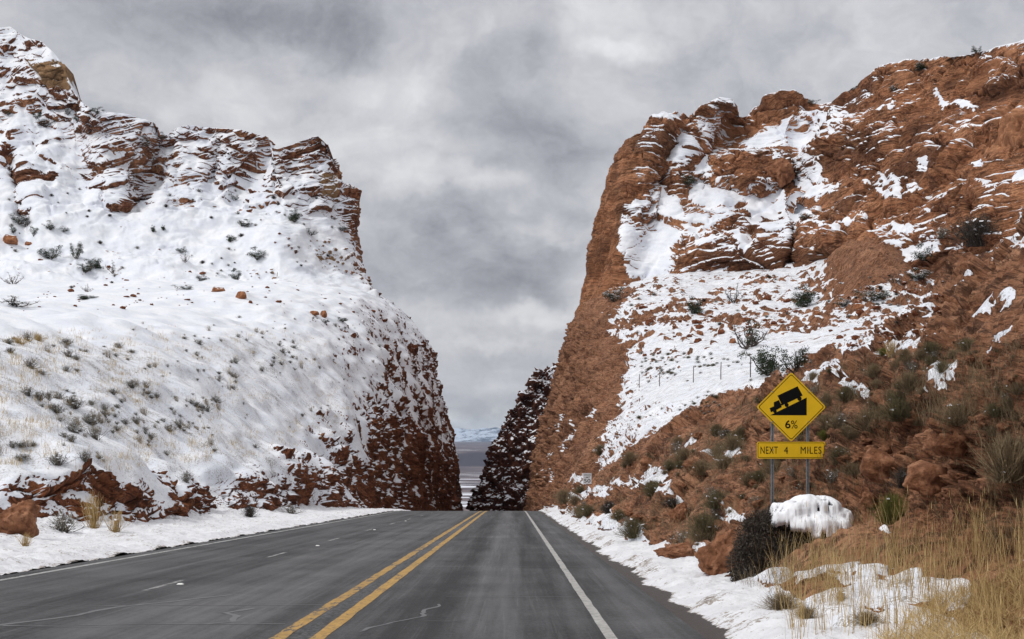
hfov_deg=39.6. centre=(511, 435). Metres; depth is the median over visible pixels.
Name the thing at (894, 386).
olive shrub
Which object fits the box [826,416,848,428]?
dry shrub
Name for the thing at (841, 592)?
grass tuft
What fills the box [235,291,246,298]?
boulder
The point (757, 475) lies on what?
olive shrub
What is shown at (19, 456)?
sagebrush
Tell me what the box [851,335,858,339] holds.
boulder
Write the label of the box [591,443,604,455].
olive shrub
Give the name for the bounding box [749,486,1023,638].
grass
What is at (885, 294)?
juniper tree
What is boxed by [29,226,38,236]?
juniper tree
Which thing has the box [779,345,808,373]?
juniper tree
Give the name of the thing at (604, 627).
white road marking
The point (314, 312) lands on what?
boulder
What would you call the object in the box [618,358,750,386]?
wire fence
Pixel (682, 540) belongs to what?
grass tuft
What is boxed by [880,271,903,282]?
bare tree
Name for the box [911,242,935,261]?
juniper tree
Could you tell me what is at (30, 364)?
sagebrush
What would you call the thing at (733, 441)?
dry shrub
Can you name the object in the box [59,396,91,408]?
sagebrush
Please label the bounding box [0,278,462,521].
snowy hillside
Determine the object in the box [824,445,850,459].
olive shrub
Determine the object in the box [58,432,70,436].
sagebrush
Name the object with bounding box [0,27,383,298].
cliff
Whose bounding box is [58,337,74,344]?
sagebrush
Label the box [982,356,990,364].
boulder
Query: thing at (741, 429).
dry shrub
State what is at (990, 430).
dry shrub
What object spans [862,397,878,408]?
dry shrub
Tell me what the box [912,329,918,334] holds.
boulder
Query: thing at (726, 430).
dark shrub
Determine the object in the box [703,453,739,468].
dry shrub
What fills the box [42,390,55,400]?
grass tuft
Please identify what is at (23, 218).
juniper tree
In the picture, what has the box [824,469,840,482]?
grass tuft
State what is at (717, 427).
olive shrub
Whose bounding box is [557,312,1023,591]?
grass
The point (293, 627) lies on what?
yellow road marking
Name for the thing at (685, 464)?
boulder
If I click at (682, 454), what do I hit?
dry shrub
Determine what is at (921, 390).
dry shrub
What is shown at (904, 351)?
dry shrub
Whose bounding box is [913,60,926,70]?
juniper tree
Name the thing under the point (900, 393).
dry shrub
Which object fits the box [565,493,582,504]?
dry shrub
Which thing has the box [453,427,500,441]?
mountains
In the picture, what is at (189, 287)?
juniper tree
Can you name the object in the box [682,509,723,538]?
olive shrub
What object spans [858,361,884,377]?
dry shrub
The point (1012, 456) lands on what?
dry shrub
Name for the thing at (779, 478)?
boulder
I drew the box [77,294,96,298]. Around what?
juniper tree
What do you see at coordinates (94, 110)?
juniper tree
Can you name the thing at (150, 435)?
sagebrush
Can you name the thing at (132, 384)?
sagebrush
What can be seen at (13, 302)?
juniper tree
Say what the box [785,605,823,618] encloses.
dry shrub
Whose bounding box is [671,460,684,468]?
olive shrub
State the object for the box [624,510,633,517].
boulder
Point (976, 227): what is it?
dark shrub
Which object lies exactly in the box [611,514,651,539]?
olive shrub
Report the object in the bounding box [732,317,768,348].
juniper tree
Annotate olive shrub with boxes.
[572,485,586,493]
[575,504,597,515]
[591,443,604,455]
[605,508,627,519]
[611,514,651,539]
[637,483,656,496]
[639,478,661,491]
[660,460,675,470]
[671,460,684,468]
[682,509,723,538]
[698,487,731,509]
[703,423,722,436]
[718,428,746,443]
[746,471,767,481]
[750,396,759,403]
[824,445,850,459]
[827,384,859,401]
[874,396,925,421]
[884,391,905,403]
[890,380,900,388]
[916,339,945,354]
[921,354,939,364]
[931,359,951,372]
[951,337,977,351]
[980,402,1007,417]
[994,467,1023,480]
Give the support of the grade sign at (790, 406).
on the rocky hillside at (594, 399)
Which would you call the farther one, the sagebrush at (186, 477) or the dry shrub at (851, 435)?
the sagebrush at (186, 477)
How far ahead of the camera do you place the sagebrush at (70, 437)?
58.38 m
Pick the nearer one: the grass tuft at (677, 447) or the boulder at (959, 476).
the boulder at (959, 476)
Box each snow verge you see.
[0,503,410,574]
[538,507,985,638]
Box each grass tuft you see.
[12,532,34,545]
[13,337,36,344]
[19,331,34,341]
[31,332,47,341]
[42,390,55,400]
[43,343,53,351]
[72,415,81,424]
[76,489,110,528]
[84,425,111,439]
[100,402,116,410]
[101,504,128,532]
[137,407,148,415]
[142,380,154,387]
[202,403,215,411]
[230,357,240,363]
[667,440,686,452]
[672,530,689,542]
[704,485,721,496]
[704,506,721,518]
[715,430,725,438]
[784,465,794,475]
[807,382,818,395]
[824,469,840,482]
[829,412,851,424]
[829,586,852,600]
[881,336,898,356]
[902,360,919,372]
[926,351,942,359]
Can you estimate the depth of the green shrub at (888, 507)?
22.22 m
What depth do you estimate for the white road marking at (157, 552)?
36.85 m
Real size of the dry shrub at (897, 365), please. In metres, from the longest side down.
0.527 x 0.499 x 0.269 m
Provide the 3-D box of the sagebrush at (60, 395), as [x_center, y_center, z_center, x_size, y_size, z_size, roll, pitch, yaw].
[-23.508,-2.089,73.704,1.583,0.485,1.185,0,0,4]
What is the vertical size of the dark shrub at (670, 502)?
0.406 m
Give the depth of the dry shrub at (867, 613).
15.15 m
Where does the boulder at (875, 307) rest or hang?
on the rocky hillside at (594, 399)
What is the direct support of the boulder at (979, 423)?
on the rocky hillside at (594, 399)
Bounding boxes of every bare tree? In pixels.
[0,272,23,283]
[13,216,30,226]
[105,260,118,273]
[725,283,745,302]
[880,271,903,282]
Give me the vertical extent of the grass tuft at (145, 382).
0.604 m
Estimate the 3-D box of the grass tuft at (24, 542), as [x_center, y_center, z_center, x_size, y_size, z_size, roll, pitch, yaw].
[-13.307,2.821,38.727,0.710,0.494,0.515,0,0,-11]
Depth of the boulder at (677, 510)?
38.61 m
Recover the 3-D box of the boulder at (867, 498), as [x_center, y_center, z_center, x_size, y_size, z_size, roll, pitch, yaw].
[6.258,1.108,24.668,0.444,0.339,0.479,0,0,-5]
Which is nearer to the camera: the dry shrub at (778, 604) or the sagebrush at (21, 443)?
the dry shrub at (778, 604)
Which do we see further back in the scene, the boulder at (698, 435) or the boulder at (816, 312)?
the boulder at (816, 312)
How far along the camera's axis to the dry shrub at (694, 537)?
32.93 m
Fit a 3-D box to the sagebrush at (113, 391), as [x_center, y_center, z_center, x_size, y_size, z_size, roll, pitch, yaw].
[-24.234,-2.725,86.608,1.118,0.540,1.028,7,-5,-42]
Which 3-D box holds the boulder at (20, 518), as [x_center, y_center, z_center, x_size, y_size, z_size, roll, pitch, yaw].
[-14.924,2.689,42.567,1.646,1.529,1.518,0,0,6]
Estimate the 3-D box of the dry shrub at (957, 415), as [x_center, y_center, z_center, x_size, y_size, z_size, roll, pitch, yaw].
[6.330,-0.337,20.283,0.846,0.455,0.995,-6,-2,-26]
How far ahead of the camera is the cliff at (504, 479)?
326.38 m
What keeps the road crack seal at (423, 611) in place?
on the road
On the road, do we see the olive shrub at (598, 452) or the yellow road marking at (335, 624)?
the yellow road marking at (335, 624)
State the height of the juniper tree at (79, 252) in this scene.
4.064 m
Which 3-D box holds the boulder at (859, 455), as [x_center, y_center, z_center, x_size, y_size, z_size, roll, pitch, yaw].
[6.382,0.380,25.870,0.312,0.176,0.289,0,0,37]
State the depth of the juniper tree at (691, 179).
227.68 m
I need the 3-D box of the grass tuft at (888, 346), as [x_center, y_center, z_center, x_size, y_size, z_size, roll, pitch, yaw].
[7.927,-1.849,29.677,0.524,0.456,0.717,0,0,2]
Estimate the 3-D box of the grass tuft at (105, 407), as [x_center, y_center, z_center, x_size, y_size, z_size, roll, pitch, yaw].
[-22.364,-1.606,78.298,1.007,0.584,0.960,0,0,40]
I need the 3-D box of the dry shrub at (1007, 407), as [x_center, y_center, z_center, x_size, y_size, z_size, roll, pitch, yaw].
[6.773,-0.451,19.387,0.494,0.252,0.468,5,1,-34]
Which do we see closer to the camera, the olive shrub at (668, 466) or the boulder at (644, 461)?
the olive shrub at (668, 466)
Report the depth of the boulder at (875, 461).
22.81 m
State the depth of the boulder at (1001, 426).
19.13 m
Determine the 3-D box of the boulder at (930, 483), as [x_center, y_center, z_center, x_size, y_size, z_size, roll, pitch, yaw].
[6.178,0.644,21.065,0.757,0.565,0.817,0,0,-10]
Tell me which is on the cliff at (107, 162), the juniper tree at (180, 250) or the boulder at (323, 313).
the juniper tree at (180, 250)
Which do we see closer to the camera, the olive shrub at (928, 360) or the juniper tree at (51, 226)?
the olive shrub at (928, 360)
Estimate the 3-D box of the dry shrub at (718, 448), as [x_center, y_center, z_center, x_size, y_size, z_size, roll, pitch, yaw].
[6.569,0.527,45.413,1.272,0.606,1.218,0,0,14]
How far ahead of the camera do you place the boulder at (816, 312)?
151.30 m
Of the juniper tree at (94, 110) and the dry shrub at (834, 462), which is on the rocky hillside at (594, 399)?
the dry shrub at (834, 462)
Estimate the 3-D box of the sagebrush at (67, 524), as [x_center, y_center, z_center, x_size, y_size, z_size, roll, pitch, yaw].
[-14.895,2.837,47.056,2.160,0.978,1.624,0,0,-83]
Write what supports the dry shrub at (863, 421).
on the rocky hillside at (594, 399)
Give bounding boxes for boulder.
[0,499,41,537]
[3,234,17,244]
[211,286,224,291]
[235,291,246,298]
[310,310,318,315]
[320,310,326,317]
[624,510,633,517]
[631,514,642,520]
[640,456,652,469]
[645,319,653,325]
[653,542,695,558]
[668,502,687,523]
[678,482,685,488]
[682,460,695,469]
[692,432,701,438]
[694,528,744,575]
[695,324,703,328]
[718,329,724,333]
[729,338,735,342]
[748,479,759,487]
[751,499,762,507]
[764,295,770,300]
[765,158,794,187]
[777,476,784,480]
[791,480,799,485]
[812,310,820,314]
[835,453,849,462]
[847,455,861,465]
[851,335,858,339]
[852,303,863,309]
[854,452,864,458]
[856,309,863,314]
[859,491,877,508]
[860,448,896,484]
[861,438,871,444]
[872,305,880,309]
[878,444,891,453]
[902,417,913,425]
[902,459,947,496]
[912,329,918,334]
[926,431,967,457]
[933,306,939,312]
[954,472,970,479]
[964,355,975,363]
[968,416,976,423]
[976,418,987,427]
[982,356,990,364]
[996,422,1010,432]
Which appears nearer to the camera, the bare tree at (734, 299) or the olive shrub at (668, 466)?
the olive shrub at (668, 466)
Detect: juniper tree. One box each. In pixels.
[2,295,41,306]
[10,213,28,223]
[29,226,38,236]
[34,118,55,127]
[37,245,62,258]
[43,220,54,229]
[58,226,70,231]
[70,241,83,258]
[77,263,92,272]
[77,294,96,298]
[84,258,103,268]
[88,106,103,113]
[141,135,150,147]
[171,284,193,289]
[176,246,186,252]
[196,274,209,280]
[226,235,236,241]
[228,267,242,279]
[229,193,238,200]
[237,219,251,226]
[247,246,268,259]
[288,208,301,221]
[307,228,317,235]
[602,287,624,301]
[681,173,695,186]
[684,295,703,313]
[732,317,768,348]
[737,345,786,375]
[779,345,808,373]
[790,284,817,306]
[798,213,811,220]
[807,99,820,103]
[833,298,850,306]
[853,285,890,300]
[906,267,932,279]
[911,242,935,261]
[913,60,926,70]
[971,46,981,52]
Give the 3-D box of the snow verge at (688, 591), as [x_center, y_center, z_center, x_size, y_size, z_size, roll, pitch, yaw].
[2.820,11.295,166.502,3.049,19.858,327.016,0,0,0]
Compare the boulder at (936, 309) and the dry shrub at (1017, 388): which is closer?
the dry shrub at (1017, 388)
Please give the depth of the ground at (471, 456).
9083.93 m
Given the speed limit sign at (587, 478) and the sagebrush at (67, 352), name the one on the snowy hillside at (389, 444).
the sagebrush at (67, 352)
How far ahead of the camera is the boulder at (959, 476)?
20.36 m
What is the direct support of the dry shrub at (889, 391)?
on the rocky hillside at (594, 399)
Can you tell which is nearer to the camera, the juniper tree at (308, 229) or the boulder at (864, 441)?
the boulder at (864, 441)
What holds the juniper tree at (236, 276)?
on the cliff at (107, 162)
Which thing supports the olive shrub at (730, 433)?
on the rocky hillside at (594, 399)
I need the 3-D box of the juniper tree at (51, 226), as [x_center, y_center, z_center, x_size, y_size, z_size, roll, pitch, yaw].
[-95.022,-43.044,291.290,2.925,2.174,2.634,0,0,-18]
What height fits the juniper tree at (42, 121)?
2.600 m
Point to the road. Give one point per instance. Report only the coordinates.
(516, 572)
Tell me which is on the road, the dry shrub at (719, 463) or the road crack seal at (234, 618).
the road crack seal at (234, 618)
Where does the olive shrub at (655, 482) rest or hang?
on the rocky hillside at (594, 399)
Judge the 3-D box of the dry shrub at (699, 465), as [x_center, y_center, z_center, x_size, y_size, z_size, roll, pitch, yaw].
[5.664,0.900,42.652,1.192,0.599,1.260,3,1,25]
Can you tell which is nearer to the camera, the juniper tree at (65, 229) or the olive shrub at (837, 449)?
the olive shrub at (837, 449)
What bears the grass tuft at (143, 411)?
on the snowy hillside at (389, 444)
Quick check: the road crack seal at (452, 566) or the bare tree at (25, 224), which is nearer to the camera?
the road crack seal at (452, 566)
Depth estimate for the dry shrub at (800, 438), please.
33.22 m
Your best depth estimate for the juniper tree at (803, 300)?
163.86 m
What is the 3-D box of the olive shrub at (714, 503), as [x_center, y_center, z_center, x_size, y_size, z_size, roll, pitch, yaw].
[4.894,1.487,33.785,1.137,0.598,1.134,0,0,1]
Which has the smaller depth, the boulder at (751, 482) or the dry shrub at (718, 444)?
the boulder at (751, 482)
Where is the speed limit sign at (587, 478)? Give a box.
[583,473,591,483]
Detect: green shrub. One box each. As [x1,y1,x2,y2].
[815,430,828,440]
[864,488,907,524]
[875,347,887,355]
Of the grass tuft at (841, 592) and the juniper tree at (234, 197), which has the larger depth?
the juniper tree at (234, 197)
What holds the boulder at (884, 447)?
on the rocky hillside at (594, 399)
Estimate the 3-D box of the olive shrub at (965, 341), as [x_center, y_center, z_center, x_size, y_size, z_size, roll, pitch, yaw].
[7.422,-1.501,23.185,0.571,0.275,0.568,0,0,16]
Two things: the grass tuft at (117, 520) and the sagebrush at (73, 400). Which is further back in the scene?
the sagebrush at (73, 400)
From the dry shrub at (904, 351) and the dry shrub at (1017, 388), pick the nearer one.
the dry shrub at (1017, 388)
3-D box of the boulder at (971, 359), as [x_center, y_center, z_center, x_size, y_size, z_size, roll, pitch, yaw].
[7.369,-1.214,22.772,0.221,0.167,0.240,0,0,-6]
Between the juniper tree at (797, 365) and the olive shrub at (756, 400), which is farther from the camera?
the olive shrub at (756, 400)
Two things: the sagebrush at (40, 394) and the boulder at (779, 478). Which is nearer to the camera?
the boulder at (779, 478)
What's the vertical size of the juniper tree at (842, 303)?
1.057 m
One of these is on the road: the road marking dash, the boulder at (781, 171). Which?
the road marking dash
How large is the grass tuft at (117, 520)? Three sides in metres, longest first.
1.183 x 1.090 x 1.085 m
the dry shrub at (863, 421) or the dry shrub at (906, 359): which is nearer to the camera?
the dry shrub at (906, 359)
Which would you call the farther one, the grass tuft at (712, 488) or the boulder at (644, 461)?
the boulder at (644, 461)
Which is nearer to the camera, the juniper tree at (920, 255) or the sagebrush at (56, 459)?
the sagebrush at (56, 459)
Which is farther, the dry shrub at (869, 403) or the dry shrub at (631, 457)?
the dry shrub at (631, 457)
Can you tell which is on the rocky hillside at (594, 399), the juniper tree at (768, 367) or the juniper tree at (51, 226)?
the juniper tree at (768, 367)
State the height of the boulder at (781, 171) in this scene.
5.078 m
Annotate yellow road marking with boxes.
[269,511,480,638]
[310,511,485,638]
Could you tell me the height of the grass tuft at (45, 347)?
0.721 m
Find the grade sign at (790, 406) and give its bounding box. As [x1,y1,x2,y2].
[757,373,824,503]
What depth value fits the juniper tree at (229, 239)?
299.99 m
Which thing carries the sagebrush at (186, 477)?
on the snowy hillside at (389, 444)
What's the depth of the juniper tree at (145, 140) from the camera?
316.81 m
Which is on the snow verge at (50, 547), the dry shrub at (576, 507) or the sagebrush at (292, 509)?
the sagebrush at (292, 509)
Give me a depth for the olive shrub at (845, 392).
29.70 m
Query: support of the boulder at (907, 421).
on the rocky hillside at (594, 399)
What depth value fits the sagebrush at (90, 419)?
73.15 m
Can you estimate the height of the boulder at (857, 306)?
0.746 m
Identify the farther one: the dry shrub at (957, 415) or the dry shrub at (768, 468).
the dry shrub at (768, 468)
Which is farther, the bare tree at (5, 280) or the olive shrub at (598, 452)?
the bare tree at (5, 280)
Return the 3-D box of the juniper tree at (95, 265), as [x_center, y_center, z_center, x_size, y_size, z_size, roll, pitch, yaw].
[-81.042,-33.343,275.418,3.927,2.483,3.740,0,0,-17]
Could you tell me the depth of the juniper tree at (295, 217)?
308.94 m
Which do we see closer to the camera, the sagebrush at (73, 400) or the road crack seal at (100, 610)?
the road crack seal at (100, 610)
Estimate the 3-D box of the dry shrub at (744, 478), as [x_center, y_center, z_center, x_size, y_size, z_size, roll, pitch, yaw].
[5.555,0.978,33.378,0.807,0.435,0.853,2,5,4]
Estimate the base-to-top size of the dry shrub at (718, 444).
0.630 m
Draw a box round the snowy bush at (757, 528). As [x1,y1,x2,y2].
[725,493,854,581]
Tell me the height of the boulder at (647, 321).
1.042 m
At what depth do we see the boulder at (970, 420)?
19.99 m
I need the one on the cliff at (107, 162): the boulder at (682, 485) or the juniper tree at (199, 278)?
the juniper tree at (199, 278)
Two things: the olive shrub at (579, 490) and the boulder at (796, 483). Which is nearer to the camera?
the boulder at (796, 483)
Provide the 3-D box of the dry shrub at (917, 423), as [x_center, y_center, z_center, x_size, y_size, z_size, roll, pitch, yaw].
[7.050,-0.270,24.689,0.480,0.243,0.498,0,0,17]
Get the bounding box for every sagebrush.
[2,337,15,343]
[3,346,15,352]
[5,440,19,447]
[10,441,26,447]
[13,454,31,460]
[19,385,41,395]
[21,356,43,368]
[34,390,47,400]
[44,508,89,532]
[45,451,73,465]
[48,403,69,412]
[51,390,68,398]
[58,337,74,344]
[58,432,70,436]
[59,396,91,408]
[61,363,71,371]
[62,349,76,356]
[62,394,82,404]
[62,423,86,431]
[65,433,77,441]
[74,448,91,461]
[81,413,105,424]
[107,387,119,394]
[120,417,131,423]
[125,379,141,387]
[130,415,144,423]
[147,431,157,439]
[163,423,178,431]
[174,418,187,428]
[175,470,192,482]
[193,401,204,406]
[210,396,223,401]
[281,503,303,513]
[933,226,953,237]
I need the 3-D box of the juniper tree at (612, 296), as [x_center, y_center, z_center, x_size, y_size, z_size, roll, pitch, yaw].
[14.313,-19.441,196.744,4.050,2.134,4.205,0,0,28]
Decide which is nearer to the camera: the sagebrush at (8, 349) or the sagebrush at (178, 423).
the sagebrush at (8, 349)
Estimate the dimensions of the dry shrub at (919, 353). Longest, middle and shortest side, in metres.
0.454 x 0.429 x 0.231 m
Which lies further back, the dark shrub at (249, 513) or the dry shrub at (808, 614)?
the dark shrub at (249, 513)
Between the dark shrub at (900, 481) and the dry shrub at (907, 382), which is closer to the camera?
the dark shrub at (900, 481)
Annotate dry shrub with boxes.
[553,488,572,503]
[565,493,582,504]
[567,502,586,517]
[615,451,640,464]
[668,448,682,462]
[670,434,684,444]
[675,446,690,460]
[681,457,712,475]
[683,524,711,541]
[701,440,727,451]
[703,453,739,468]
[706,445,726,458]
[719,433,749,450]
[731,422,748,438]
[732,469,752,485]
[752,588,810,610]
[756,459,784,473]
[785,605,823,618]
[796,435,803,440]
[805,371,817,379]
[814,410,836,428]
[818,391,833,405]
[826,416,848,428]
[828,457,838,464]
[836,423,851,435]
[838,459,859,475]
[841,401,889,433]
[841,609,891,627]
[842,429,859,438]
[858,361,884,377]
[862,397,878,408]
[868,377,884,387]
[881,389,893,398]
[888,357,900,367]
[889,369,923,390]
[892,389,908,399]
[894,347,913,357]
[894,353,913,365]
[906,417,922,425]
[909,348,929,358]
[916,387,924,394]
[934,397,980,426]
[941,348,959,358]
[959,423,1023,483]
[982,424,996,435]
[995,397,1013,411]
[1003,378,1023,394]
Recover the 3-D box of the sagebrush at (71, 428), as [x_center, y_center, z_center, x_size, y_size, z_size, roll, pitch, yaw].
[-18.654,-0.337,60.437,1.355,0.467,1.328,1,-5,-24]
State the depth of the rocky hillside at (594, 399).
54.08 m
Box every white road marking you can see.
[0,511,396,580]
[525,511,616,638]
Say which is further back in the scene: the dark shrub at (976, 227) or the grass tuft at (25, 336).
the dark shrub at (976, 227)
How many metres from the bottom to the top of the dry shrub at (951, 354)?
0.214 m
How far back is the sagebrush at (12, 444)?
55.57 m
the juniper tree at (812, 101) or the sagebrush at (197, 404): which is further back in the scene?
the juniper tree at (812, 101)
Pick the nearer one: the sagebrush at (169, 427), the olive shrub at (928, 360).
the olive shrub at (928, 360)
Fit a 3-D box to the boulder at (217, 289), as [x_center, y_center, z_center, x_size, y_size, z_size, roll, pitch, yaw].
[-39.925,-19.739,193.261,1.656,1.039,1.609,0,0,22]
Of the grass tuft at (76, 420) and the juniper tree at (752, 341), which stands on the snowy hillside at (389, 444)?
the grass tuft at (76, 420)
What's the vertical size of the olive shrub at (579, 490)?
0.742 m
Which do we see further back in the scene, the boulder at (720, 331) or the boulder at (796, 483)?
the boulder at (720, 331)
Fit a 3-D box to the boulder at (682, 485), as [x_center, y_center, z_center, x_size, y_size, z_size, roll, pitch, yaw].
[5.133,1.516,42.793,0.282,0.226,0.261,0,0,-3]
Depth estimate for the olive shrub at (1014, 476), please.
18.36 m
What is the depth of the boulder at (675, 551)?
30.72 m
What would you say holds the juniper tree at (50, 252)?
on the cliff at (107, 162)
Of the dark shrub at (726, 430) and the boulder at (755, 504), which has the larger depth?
the dark shrub at (726, 430)
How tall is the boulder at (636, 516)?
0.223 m
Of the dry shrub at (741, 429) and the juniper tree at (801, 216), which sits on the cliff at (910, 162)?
the juniper tree at (801, 216)
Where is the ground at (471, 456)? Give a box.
[3,442,491,574]
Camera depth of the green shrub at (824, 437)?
27.94 m
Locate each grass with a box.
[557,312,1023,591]
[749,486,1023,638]
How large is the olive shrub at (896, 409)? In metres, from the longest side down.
1.091 x 1.055 x 0.486 m
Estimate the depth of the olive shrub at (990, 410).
19.51 m
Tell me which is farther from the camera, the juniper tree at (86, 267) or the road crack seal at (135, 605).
the juniper tree at (86, 267)
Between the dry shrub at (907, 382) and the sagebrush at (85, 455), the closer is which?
the dry shrub at (907, 382)
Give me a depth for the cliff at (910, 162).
212.51 m
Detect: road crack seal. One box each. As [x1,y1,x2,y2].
[0,595,226,624]
[0,604,321,605]
[53,623,284,625]
[206,608,254,623]
[359,604,440,631]
[420,566,571,566]
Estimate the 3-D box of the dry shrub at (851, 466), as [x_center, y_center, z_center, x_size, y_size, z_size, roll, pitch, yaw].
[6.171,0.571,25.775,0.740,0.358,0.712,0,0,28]
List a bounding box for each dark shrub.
[239,505,259,516]
[597,500,616,513]
[660,496,683,508]
[720,428,729,435]
[885,466,907,488]
[934,212,1003,246]
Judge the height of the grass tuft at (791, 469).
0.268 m
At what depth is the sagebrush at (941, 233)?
168.10 m
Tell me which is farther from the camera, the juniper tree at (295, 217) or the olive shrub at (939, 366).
the juniper tree at (295, 217)
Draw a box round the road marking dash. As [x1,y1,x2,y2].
[145,580,183,589]
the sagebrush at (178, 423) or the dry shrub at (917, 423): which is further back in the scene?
the sagebrush at (178, 423)
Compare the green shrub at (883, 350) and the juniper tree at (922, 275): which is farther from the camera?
the juniper tree at (922, 275)
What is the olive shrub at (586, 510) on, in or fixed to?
on the rocky hillside at (594, 399)
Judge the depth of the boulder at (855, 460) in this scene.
25.77 m
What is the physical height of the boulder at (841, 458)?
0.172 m
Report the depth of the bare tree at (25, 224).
293.85 m
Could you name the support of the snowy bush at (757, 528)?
on the rocky hillside at (594, 399)
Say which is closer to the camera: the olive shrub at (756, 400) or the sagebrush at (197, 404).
the olive shrub at (756, 400)
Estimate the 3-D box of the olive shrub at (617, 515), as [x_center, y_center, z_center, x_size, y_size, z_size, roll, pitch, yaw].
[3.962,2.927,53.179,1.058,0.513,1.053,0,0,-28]
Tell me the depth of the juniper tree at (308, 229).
309.28 m
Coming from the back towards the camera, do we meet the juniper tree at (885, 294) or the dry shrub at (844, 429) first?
the juniper tree at (885, 294)
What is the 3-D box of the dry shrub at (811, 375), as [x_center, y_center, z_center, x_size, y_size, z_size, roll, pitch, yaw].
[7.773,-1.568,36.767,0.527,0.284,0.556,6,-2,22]
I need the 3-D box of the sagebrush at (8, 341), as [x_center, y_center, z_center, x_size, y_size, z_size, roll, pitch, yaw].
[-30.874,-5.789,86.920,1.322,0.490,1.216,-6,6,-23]
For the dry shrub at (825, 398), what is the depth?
30.20 m
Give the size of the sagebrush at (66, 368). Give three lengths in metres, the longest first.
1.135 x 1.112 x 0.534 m
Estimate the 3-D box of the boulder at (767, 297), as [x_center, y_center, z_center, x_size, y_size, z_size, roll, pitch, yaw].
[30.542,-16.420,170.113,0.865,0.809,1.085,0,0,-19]
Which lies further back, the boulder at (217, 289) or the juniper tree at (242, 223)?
the juniper tree at (242, 223)
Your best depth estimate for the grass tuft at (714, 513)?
33.63 m
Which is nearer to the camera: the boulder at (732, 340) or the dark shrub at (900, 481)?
the dark shrub at (900, 481)
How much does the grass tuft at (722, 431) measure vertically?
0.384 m
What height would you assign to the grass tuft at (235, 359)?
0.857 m
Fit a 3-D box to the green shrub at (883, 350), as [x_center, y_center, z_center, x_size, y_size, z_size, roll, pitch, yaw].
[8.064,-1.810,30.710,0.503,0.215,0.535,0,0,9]
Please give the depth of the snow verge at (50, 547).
49.11 m
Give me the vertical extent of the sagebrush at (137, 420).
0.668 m
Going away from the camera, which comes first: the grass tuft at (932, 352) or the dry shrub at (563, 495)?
the grass tuft at (932, 352)
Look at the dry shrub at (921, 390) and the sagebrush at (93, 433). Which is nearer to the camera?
the dry shrub at (921, 390)
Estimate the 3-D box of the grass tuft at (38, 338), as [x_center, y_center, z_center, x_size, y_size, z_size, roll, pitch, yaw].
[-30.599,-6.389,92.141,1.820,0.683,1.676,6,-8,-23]
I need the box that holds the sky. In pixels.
[0,0,1023,428]
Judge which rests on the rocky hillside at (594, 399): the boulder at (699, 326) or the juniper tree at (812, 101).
the boulder at (699, 326)
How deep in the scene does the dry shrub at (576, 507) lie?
71.47 m
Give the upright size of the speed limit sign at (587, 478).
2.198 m
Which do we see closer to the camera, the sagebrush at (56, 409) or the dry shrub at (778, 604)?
the dry shrub at (778, 604)
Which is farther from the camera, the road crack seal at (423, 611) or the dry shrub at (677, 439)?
the dry shrub at (677, 439)
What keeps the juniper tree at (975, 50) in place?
on the cliff at (910, 162)
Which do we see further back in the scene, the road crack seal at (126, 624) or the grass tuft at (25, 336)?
the grass tuft at (25, 336)
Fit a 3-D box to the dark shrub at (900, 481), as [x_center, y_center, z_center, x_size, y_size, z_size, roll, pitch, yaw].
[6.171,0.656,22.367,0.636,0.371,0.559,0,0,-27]
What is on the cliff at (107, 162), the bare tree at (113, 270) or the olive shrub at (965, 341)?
the bare tree at (113, 270)
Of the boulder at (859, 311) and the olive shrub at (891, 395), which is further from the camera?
the boulder at (859, 311)
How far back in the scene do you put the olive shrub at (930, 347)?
24.97 m
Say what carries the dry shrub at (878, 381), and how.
on the rocky hillside at (594, 399)
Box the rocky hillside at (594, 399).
[523,208,1023,638]
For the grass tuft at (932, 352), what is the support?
on the rocky hillside at (594, 399)
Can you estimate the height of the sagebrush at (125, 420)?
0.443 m
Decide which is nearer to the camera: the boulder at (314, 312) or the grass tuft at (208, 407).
the grass tuft at (208, 407)
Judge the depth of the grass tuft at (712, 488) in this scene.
35.48 m
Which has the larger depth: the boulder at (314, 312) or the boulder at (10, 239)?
the boulder at (10, 239)
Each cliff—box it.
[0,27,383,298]
[466,362,558,510]
[574,40,1023,317]
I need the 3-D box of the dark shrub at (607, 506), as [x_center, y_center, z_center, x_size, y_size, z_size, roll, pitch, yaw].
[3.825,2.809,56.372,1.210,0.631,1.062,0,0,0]
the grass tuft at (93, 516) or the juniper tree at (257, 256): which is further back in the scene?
the juniper tree at (257, 256)
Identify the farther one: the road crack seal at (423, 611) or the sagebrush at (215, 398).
the sagebrush at (215, 398)
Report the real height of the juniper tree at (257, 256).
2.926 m
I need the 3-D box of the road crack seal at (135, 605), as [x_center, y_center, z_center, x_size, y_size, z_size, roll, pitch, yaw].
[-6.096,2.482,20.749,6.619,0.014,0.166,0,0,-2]
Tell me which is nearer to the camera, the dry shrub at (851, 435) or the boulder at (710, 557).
the boulder at (710, 557)
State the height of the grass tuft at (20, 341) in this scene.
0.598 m
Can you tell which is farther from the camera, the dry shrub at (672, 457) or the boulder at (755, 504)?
the dry shrub at (672, 457)
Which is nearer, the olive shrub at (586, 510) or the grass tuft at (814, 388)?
the grass tuft at (814, 388)
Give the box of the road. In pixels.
[0,511,705,638]
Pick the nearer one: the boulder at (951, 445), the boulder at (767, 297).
the boulder at (951, 445)
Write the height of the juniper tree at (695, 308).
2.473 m

